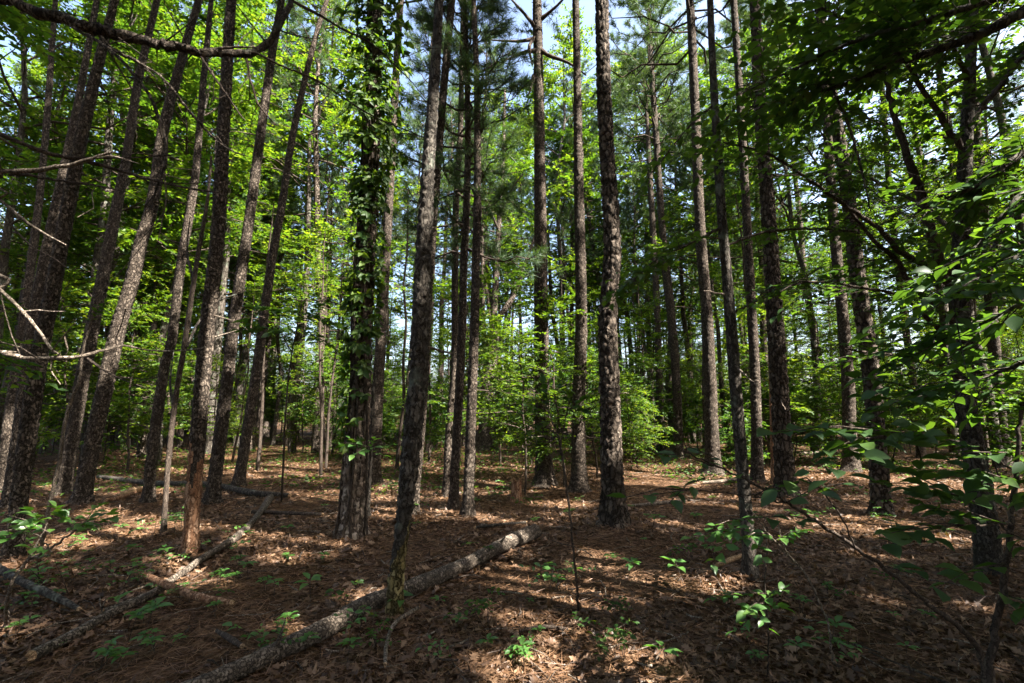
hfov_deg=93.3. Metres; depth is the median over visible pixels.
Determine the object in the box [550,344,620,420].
sapling
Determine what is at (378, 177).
creeper vine
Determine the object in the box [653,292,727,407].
broadleaf tree
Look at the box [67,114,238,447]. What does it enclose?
broadleaf tree
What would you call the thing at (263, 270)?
sapling
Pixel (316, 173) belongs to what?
pine tree
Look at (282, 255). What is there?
pine tree
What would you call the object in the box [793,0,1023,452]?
broadleaf tree
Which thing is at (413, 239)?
pine tree
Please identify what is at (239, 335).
broadleaf tree
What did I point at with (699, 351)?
sapling
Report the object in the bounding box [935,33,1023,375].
pine tree
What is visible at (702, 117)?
pine tree
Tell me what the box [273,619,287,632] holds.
seedling
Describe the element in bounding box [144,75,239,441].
pine tree
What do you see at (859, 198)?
pine tree
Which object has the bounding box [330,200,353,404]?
pine tree
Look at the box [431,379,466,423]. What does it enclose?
sapling
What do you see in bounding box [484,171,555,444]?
pine tree
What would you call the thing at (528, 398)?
sapling
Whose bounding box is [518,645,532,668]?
seedling
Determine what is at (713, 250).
pine tree
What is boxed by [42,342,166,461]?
sapling
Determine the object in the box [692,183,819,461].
sapling
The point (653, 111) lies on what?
pine tree
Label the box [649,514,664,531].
seedling
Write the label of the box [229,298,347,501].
sapling
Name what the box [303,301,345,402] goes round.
broadleaf tree
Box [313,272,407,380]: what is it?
broadleaf tree
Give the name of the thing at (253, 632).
seedling
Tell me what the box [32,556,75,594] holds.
seedling
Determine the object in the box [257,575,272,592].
seedling
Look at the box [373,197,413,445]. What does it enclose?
pine tree
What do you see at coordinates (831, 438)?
pine tree
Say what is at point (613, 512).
pine tree
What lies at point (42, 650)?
fallen log
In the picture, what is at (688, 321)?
broadleaf tree
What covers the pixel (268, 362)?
sapling
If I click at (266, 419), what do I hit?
sapling
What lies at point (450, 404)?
pine tree
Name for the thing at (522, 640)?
seedling
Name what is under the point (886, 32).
beech tree
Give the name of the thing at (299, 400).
sapling
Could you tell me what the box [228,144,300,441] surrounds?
pine tree
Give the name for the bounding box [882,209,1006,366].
broadleaf tree
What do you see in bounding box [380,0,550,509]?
pine tree
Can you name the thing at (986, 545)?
hardwood tree
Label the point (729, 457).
sapling
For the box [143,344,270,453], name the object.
sapling
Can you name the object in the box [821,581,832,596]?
seedling
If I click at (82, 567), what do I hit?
seedling
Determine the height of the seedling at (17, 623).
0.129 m
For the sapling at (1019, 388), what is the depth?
18.18 m
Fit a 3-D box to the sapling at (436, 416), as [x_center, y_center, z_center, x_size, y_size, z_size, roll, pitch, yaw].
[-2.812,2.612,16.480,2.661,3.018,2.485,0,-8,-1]
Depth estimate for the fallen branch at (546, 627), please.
3.25 m
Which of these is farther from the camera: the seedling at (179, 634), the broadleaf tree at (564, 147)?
the broadleaf tree at (564, 147)
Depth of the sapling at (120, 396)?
20.36 m
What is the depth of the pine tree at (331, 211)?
22.42 m
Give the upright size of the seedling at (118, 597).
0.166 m
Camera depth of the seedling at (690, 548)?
4.74 m
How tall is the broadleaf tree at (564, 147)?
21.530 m
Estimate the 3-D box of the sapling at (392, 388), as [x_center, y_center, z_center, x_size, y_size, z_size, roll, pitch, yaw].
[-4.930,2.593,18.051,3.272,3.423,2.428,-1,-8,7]
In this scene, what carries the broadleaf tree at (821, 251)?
on the ground
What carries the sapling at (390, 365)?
on the ground
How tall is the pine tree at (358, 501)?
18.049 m
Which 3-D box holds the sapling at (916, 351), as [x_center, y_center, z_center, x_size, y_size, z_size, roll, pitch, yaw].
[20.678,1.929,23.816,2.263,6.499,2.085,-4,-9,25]
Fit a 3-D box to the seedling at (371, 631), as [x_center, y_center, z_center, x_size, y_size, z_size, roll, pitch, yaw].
[-0.842,1.831,3.027,0.313,0.216,0.260,1,-9,-9]
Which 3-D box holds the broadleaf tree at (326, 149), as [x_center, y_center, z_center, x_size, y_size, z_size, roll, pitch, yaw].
[-7.631,-5.114,22.491,10.562,20.645,9.755,-4,-9,24]
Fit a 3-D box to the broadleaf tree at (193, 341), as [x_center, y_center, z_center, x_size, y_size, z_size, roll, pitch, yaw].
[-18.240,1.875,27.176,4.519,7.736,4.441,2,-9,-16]
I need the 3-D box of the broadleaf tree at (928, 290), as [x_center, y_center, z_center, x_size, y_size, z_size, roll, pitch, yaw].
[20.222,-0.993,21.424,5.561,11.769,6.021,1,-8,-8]
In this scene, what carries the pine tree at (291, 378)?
on the ground
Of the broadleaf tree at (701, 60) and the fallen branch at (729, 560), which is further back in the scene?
the broadleaf tree at (701, 60)
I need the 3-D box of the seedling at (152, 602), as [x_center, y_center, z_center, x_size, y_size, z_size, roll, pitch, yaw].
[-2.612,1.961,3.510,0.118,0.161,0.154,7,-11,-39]
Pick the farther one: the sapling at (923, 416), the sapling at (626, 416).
the sapling at (923, 416)
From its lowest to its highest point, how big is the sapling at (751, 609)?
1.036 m
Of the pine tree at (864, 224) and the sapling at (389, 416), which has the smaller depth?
the sapling at (389, 416)
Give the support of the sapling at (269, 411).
on the ground
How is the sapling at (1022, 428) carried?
on the ground
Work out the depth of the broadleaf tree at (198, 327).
32.36 m
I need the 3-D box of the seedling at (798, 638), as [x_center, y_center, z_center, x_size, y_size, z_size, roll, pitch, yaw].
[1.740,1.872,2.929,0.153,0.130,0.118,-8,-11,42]
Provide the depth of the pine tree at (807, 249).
41.65 m
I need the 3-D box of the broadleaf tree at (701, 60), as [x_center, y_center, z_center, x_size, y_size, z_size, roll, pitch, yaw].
[9.883,-5.867,24.496,8.353,22.641,10.549,1,-9,-9]
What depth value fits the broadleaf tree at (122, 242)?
13.70 m
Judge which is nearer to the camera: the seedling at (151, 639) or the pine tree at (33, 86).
the seedling at (151, 639)
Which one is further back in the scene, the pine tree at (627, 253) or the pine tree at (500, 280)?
the pine tree at (500, 280)
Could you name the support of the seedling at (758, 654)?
on the ground
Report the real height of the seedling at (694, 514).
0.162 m
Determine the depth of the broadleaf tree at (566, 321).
31.86 m
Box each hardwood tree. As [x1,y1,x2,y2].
[601,0,879,580]
[677,0,1023,575]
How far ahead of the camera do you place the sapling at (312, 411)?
26.10 m
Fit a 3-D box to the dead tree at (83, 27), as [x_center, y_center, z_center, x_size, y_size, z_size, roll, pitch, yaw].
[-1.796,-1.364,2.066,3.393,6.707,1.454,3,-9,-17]
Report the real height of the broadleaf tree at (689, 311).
21.334 m
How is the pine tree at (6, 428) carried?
on the ground
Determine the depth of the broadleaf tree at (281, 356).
37.34 m
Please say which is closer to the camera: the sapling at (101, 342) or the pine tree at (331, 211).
the sapling at (101, 342)
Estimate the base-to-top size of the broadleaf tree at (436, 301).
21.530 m
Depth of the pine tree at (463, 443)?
23.77 m
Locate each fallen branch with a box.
[0,563,82,610]
[99,590,150,610]
[106,491,136,500]
[132,568,234,605]
[250,510,324,515]
[383,606,419,668]
[473,521,527,528]
[513,625,572,631]
[630,499,686,506]
[700,478,736,483]
[715,554,741,566]
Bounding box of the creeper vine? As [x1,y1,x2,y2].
[330,0,414,540]
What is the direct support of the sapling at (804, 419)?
on the ground
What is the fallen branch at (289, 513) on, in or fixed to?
on the ground
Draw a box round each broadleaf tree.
[0,0,199,440]
[0,0,233,397]
[0,0,253,390]
[0,0,267,452]
[0,5,68,395]
[0,47,137,335]
[0,97,165,444]
[0,124,108,390]
[1,235,86,390]
[2,175,150,453]
[7,2,246,447]
[10,22,251,449]
[14,19,232,452]
[29,0,313,463]
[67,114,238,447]
[68,96,206,449]
[85,0,315,453]
[98,39,354,446]
[112,281,196,444]
[116,246,225,354]
[164,187,316,436]
[182,312,219,438]
[186,264,254,375]
[189,309,277,395]
[196,0,411,452]
[201,255,316,389]
[220,213,317,438]
[225,157,343,444]
[231,28,452,442]
[238,314,292,370]
[249,332,290,397]
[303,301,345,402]
[306,268,374,369]
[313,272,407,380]
[330,286,394,390]
[347,294,410,397]
[390,291,449,374]
[391,112,526,374]
[431,306,502,395]
[442,113,558,431]
[446,234,556,369]
[454,0,641,442]
[467,71,623,439]
[487,114,655,434]
[528,76,699,430]
[532,235,645,379]
[532,279,598,404]
[586,41,722,440]
[594,288,661,429]
[595,267,667,399]
[601,97,808,440]
[619,24,827,329]
[624,290,701,409]
[647,104,826,320]
[650,248,693,383]
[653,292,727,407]
[655,299,725,383]
[665,9,945,451]
[676,190,801,415]
[680,342,718,427]
[693,257,827,348]
[714,257,798,371]
[721,270,801,366]
[742,295,832,407]
[744,0,1023,468]
[758,259,836,422]
[783,205,887,434]
[785,239,896,363]
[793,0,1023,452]
[798,316,838,395]
[826,0,1023,299]
[827,308,896,403]
[870,194,1020,350]
[878,194,1023,370]
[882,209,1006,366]
[902,307,988,395]
[917,257,1022,368]
[937,181,1023,395]
[949,15,993,44]
[970,145,1023,334]
[976,235,1023,355]
[982,280,1023,377]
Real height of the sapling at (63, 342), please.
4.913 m
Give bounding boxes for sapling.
[0,158,84,260]
[0,258,167,452]
[0,312,131,463]
[0,501,121,625]
[1,329,69,417]
[40,259,192,459]
[40,297,109,547]
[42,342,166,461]
[42,361,107,455]
[45,342,123,458]
[57,296,194,471]
[62,360,141,429]
[73,226,171,337]
[107,381,177,438]
[110,333,212,446]
[115,307,148,442]
[116,220,206,457]
[137,353,238,449]
[141,258,200,412]
[141,359,188,445]
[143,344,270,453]
[204,184,309,470]
[217,389,245,438]
[224,281,296,461]
[225,257,286,425]
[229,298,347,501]
[231,363,274,411]
[244,351,309,441]
[244,377,282,422]
[246,334,274,386]
[265,343,338,454]
[265,369,313,435]
[266,387,299,438]
[269,214,375,475]
[271,359,313,439]
[275,254,346,452]
[280,345,349,455]
[287,356,349,440]
[288,244,376,468]
[298,389,343,440]
[307,342,394,416]
[311,292,350,447]
[324,392,398,446]
[326,313,350,417]
[332,436,397,537]
[339,366,407,437]
[371,289,409,400]
[371,327,410,445]
[372,358,407,450]
[379,182,459,467]
[381,388,403,457]
[389,244,450,461]
[390,361,407,435]
[392,378,465,450]
[393,309,532,460]
[404,262,534,471]
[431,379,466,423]
[432,279,470,390]
[432,366,450,396]
[432,382,477,436]
[436,311,560,464]
[443,310,584,493]
[445,311,480,442]
[478,374,533,450]
[482,285,642,486]
[494,377,524,440]
[496,361,554,429]
[500,356,562,464]
[508,368,593,610]
[509,305,554,394]
[516,343,570,431]
[528,373,570,447]
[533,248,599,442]
[549,311,661,477]
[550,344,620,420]
[550,357,596,422]
[551,307,631,449]
[557,333,650,418]
[569,382,628,446]
[587,373,678,467]
[592,291,702,455]
[594,351,675,457]
[594,384,673,463]
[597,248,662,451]
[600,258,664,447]
[607,441,985,682]
[619,281,661,438]
[622,265,680,431]
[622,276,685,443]
[632,343,694,444]
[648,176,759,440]
[649,325,691,439]
[650,384,727,455]
[664,344,729,436]
[666,357,730,449]
[680,508,835,664]
[685,295,841,464]
[690,287,747,378]
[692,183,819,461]
[696,368,745,426]
[696,402,769,468]
[703,518,795,676]
[717,355,792,445]
[717,378,750,434]
[742,351,819,422]
[744,299,884,455]
[744,360,841,461]
[754,215,830,347]
[756,380,1023,682]
[786,345,856,433]
[788,353,840,423]
[791,374,860,449]
[793,352,893,451]
[798,305,849,414]
[806,366,863,419]
[816,224,909,410]
[831,306,879,345]
[832,304,874,353]
[835,359,901,413]
[838,306,1002,467]
[841,351,951,463]
[856,370,939,452]
[857,404,902,449]
[887,376,942,453]
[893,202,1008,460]
[893,351,955,452]
[902,320,937,430]
[914,351,1023,475]
[979,347,1023,414]
[980,317,1023,420]
[983,356,1022,403]
[985,413,1023,436]
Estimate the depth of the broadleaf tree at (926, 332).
27.23 m
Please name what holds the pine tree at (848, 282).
on the ground
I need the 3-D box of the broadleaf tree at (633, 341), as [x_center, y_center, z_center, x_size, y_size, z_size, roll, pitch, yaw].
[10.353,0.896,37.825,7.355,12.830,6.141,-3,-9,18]
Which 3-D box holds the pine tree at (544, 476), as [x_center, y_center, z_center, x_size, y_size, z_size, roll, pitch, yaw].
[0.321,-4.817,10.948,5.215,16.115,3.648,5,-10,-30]
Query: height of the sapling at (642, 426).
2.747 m
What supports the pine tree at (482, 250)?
on the ground
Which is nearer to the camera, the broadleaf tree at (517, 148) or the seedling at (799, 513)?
the seedling at (799, 513)
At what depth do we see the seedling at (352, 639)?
2.87 m
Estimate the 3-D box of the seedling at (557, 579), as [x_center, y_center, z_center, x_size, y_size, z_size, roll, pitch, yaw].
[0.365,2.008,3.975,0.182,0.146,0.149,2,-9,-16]
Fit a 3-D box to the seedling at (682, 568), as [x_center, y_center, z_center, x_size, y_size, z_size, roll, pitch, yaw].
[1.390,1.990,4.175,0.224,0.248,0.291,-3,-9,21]
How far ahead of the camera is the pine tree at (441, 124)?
7.48 m
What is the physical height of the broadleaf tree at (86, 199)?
19.936 m
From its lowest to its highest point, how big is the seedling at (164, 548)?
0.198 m
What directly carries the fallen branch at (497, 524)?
on the ground
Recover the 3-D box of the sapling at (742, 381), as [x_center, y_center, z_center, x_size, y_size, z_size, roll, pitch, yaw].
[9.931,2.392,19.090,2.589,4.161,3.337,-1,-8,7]
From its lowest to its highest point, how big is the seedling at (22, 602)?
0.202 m
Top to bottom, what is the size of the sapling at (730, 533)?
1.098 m
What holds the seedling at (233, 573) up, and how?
on the ground
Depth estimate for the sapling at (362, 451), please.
4.95 m
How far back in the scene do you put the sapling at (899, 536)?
1.62 m
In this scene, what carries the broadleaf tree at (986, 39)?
on the ground
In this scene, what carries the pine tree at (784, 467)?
on the ground
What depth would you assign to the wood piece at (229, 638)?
3.14 m
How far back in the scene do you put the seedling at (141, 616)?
3.26 m
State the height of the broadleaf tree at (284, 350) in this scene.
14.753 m
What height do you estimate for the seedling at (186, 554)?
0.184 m
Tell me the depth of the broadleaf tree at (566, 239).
34.90 m
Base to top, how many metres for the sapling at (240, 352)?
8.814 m
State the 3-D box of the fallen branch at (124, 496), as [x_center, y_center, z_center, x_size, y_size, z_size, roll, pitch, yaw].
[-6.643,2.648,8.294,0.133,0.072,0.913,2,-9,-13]
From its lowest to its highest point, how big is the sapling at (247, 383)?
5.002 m
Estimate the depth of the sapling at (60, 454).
4.93 m
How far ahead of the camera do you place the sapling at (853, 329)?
31.01 m
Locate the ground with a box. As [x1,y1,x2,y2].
[0,414,1023,682]
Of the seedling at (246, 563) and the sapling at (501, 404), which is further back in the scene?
the sapling at (501, 404)
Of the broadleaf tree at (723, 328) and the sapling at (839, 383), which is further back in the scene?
the broadleaf tree at (723, 328)
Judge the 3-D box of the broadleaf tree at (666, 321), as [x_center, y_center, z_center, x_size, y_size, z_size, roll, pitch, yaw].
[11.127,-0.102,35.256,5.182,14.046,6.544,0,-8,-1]
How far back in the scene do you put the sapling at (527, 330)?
32.85 m
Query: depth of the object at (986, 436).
15.44 m
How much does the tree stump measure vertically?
0.520 m
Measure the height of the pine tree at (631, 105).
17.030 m
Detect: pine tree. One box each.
[0,0,71,494]
[0,0,99,510]
[0,0,118,559]
[0,40,117,270]
[0,162,26,279]
[53,0,160,496]
[66,0,202,505]
[83,50,132,339]
[86,67,211,457]
[124,0,241,449]
[138,0,222,502]
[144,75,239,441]
[147,175,226,446]
[177,0,237,554]
[183,176,259,355]
[184,161,208,435]
[184,162,263,350]
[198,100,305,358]
[201,0,284,504]
[210,0,338,450]
[213,80,257,395]
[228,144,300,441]
[230,0,328,486]
[241,0,391,452]
[246,181,312,446]
[250,31,347,421]
[251,152,312,436]
[251,248,291,426]
[268,224,313,430]
[276,145,343,445]
[279,156,352,450]
[283,149,356,411]
[287,107,360,307]
[309,190,357,434]
[330,0,480,485]
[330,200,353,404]
[333,0,383,541]
[338,150,408,345]
[343,132,416,340]
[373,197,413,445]
[376,109,452,449]
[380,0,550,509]
[383,2,473,442]
[392,235,450,374]
[396,130,471,452]
[403,81,486,448]
[411,0,455,515]
[412,0,585,487]
[419,1,463,496]
[435,193,491,445]
[439,21,545,438]
[444,114,531,449]
[459,0,499,517]
[460,110,531,348]
[468,147,533,433]
[468,186,527,414]
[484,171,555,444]
[501,198,533,429]
[527,159,602,381]
[532,94,602,390]
[545,55,632,430]
[549,142,602,436]
[568,0,616,492]
[585,0,715,457]
[585,0,798,475]
[586,203,649,443]
[589,0,631,528]
[589,35,691,451]
[597,175,674,445]
[598,0,710,448]
[620,160,648,371]
[627,94,716,442]
[643,104,760,448]
[649,200,693,426]
[659,0,769,481]
[670,120,743,450]
[670,227,699,373]
[674,194,742,354]
[681,0,824,497]
[681,153,763,437]
[701,3,811,444]
[704,0,823,272]
[709,159,789,449]
[710,235,743,429]
[712,153,758,437]
[727,0,903,472]
[731,123,820,443]
[735,0,872,445]
[756,186,819,422]
[779,192,827,377]
[786,218,831,320]
[812,230,855,368]
[816,8,896,516]
[816,140,890,308]
[817,23,942,457]
[819,228,886,313]
[827,151,919,445]
[845,212,892,351]
[848,259,896,338]
[880,188,940,435]
[883,142,996,307]
[896,7,1023,467]
[904,172,974,305]
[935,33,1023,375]
[943,89,1023,437]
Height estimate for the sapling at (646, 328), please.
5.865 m
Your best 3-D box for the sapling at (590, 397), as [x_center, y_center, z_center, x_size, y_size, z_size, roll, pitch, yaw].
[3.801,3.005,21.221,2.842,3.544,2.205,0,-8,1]
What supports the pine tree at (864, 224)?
on the ground
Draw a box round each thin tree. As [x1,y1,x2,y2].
[159,155,236,532]
[367,352,377,515]
[768,351,774,483]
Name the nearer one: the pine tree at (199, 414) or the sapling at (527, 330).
the pine tree at (199, 414)
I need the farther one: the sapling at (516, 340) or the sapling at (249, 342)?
the sapling at (249, 342)
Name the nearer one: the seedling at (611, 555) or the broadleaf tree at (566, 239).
the seedling at (611, 555)
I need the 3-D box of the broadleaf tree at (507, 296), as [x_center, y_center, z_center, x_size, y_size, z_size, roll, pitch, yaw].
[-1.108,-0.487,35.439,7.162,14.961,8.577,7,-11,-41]
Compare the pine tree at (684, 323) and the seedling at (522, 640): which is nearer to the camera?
the seedling at (522, 640)
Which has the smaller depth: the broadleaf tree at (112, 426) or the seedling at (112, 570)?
the seedling at (112, 570)
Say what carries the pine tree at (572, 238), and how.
on the ground
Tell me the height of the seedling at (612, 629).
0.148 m
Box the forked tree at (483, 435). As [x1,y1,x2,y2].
[436,90,553,450]
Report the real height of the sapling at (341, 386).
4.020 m
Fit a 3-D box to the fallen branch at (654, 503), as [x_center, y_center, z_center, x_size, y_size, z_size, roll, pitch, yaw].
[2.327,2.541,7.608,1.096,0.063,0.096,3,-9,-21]
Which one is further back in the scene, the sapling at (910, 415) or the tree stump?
the sapling at (910, 415)
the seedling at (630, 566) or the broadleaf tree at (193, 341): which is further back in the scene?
the broadleaf tree at (193, 341)
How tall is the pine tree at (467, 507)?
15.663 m
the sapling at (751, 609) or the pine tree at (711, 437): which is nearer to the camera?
the sapling at (751, 609)
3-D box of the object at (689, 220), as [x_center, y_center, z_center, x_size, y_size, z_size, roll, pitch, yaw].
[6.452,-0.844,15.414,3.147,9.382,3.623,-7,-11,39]
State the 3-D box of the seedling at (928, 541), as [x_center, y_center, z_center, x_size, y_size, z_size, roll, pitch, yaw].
[4.404,2.139,5.462,0.486,0.405,0.586,-6,-10,33]
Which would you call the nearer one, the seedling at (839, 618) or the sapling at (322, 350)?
the seedling at (839, 618)
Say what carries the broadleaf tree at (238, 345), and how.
on the ground
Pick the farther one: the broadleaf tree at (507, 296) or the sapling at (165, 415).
the broadleaf tree at (507, 296)
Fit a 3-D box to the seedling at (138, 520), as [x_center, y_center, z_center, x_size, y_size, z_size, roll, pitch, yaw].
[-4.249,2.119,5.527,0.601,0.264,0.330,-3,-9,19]
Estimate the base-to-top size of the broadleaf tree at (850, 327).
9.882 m
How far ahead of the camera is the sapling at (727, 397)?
20.09 m
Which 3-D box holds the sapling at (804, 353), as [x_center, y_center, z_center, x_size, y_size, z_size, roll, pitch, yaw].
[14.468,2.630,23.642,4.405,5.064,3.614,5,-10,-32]
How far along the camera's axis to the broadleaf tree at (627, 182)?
26.36 m
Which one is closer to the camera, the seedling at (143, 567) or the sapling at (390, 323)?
the seedling at (143, 567)
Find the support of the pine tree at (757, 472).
on the ground
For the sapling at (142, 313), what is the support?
on the ground
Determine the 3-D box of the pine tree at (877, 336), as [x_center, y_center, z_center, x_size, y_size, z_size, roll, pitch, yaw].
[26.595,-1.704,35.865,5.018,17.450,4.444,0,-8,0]
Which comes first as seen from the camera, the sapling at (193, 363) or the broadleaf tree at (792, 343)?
the sapling at (193, 363)
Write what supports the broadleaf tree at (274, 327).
on the ground
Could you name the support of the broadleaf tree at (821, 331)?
on the ground
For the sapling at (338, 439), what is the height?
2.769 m
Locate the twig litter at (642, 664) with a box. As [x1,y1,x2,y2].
[0,460,1023,682]
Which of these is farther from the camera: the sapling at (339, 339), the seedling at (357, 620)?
the sapling at (339, 339)
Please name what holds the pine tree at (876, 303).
on the ground
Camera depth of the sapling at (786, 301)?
15.69 m
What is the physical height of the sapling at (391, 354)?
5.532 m
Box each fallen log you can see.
[25,494,273,662]
[96,475,291,497]
[181,524,541,682]
[799,451,842,455]
[933,451,1023,458]
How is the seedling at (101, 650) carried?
on the ground
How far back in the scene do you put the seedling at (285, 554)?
4.70 m
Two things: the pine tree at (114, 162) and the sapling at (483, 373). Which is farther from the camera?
the pine tree at (114, 162)
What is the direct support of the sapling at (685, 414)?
on the ground
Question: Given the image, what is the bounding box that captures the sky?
[0,0,1023,412]
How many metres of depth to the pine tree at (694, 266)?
24.21 m
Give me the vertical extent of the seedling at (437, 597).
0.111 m
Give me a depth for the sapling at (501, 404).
27.06 m
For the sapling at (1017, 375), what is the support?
on the ground
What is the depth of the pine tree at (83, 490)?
8.19 m
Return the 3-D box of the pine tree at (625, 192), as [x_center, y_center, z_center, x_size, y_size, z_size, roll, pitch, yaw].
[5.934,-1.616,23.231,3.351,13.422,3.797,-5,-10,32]
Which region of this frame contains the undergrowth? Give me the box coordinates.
[0,431,1023,496]
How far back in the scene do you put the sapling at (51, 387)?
14.98 m
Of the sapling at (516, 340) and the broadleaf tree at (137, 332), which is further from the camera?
the broadleaf tree at (137, 332)
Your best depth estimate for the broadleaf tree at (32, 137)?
14.12 m
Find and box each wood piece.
[116,486,142,496]
[214,629,245,648]
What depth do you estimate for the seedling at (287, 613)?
3.33 m
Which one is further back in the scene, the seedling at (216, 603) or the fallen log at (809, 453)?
the fallen log at (809, 453)
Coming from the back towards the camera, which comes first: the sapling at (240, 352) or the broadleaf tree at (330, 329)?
the broadleaf tree at (330, 329)
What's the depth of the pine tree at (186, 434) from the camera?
32.20 m
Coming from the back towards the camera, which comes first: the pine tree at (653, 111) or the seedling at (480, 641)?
the pine tree at (653, 111)
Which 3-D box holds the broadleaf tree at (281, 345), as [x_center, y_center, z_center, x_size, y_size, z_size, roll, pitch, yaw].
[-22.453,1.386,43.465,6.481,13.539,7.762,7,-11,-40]
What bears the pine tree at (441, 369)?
on the ground
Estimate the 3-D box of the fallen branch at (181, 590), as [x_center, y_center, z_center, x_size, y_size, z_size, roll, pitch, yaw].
[-2.737,1.986,3.916,1.405,0.099,0.124,-4,-9,26]
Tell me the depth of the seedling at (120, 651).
2.89 m
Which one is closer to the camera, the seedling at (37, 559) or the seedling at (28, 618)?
the seedling at (28, 618)
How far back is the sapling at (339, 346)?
22.36 m
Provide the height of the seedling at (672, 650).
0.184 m
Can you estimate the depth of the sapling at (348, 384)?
23.54 m
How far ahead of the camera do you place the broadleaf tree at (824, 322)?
30.94 m
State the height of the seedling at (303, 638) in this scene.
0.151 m
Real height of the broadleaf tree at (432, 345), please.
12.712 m
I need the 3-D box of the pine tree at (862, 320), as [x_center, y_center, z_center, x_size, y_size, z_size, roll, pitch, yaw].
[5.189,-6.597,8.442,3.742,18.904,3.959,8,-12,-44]
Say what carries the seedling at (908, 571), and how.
on the ground
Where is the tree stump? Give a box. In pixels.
[509,477,522,502]
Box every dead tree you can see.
[0,0,462,384]
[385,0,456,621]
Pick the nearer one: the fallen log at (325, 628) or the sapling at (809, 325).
the fallen log at (325, 628)
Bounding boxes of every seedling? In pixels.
[0,578,56,608]
[4,567,50,585]
[5,619,29,631]
[17,590,39,605]
[23,615,40,627]
[24,565,52,574]
[31,553,50,572]
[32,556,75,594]
[53,588,66,591]
[68,562,109,585]
[92,646,124,669]
[101,564,136,595]
[103,635,123,649]
[103,646,117,664]
[108,591,131,604]
[108,648,136,667]
[123,605,152,631]
[124,553,170,585]
[125,609,155,639]
[126,544,142,551]
[128,517,170,533]
[128,628,160,646]
[131,557,160,589]
[140,635,165,653]
[144,596,172,625]
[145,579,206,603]
[146,598,160,619]
[147,507,183,530]
[152,545,173,563]
[160,539,209,558]
[165,518,182,533]
[171,633,185,641]
[206,600,221,616]
[208,568,228,587]
[209,585,234,603]
[219,524,249,549]
[222,614,298,643]
[226,571,239,585]
[230,554,247,570]
[238,561,257,573]
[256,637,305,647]
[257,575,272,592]
[265,578,282,595]
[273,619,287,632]
[276,611,299,633]
[281,552,294,564]
[293,573,321,601]
[298,631,319,653]
[320,552,329,561]
[324,579,363,604]
[333,603,370,633]
[337,637,360,663]
[350,612,401,646]
[387,590,413,619]
[415,635,454,666]
[431,595,446,601]
[443,586,504,629]
[452,615,467,629]
[462,541,493,559]
[475,633,497,651]
[504,647,523,657]
[506,637,533,656]
[511,631,538,658]
[515,489,542,508]
[518,561,556,592]
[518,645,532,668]
[531,625,544,633]
[537,560,573,580]
[548,574,563,590]
[549,565,596,581]
[572,611,601,631]
[586,616,638,660]
[590,596,632,619]
[603,552,620,562]
[606,624,622,645]
[622,557,640,573]
[641,641,681,661]
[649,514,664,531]
[660,556,685,585]
[667,536,696,561]
[691,512,701,522]
[701,544,721,555]
[717,589,735,607]
[729,610,771,642]
[745,649,767,662]
[783,636,812,658]
[784,509,820,525]
[790,593,812,612]
[803,626,848,655]
[817,615,854,638]
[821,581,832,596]
[824,640,861,665]
[826,584,858,597]
[867,499,895,518]
[869,568,914,588]
[874,513,933,543]
[896,641,920,654]
[917,609,937,619]
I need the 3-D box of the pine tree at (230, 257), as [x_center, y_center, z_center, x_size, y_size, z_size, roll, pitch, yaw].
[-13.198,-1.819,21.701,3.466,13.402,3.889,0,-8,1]
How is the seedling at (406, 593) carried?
on the ground
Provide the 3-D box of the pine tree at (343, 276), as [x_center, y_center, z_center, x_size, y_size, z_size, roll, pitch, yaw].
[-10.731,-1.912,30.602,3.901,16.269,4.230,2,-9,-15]
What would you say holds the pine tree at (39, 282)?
on the ground
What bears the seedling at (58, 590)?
on the ground
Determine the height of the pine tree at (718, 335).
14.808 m
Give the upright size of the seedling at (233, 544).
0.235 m
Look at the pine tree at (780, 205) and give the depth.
24.15 m
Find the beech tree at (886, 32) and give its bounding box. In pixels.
[685,0,1023,435]
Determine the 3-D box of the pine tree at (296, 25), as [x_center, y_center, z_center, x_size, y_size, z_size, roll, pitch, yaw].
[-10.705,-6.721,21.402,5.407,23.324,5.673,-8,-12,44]
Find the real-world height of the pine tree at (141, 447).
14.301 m
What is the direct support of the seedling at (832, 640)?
on the ground
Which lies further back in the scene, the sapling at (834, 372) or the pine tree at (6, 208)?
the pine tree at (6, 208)
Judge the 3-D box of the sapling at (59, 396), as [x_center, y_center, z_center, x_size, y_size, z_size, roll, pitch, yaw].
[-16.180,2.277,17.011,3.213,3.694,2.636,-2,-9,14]
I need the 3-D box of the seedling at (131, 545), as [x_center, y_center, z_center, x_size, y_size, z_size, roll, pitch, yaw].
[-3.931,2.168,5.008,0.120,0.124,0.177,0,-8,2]

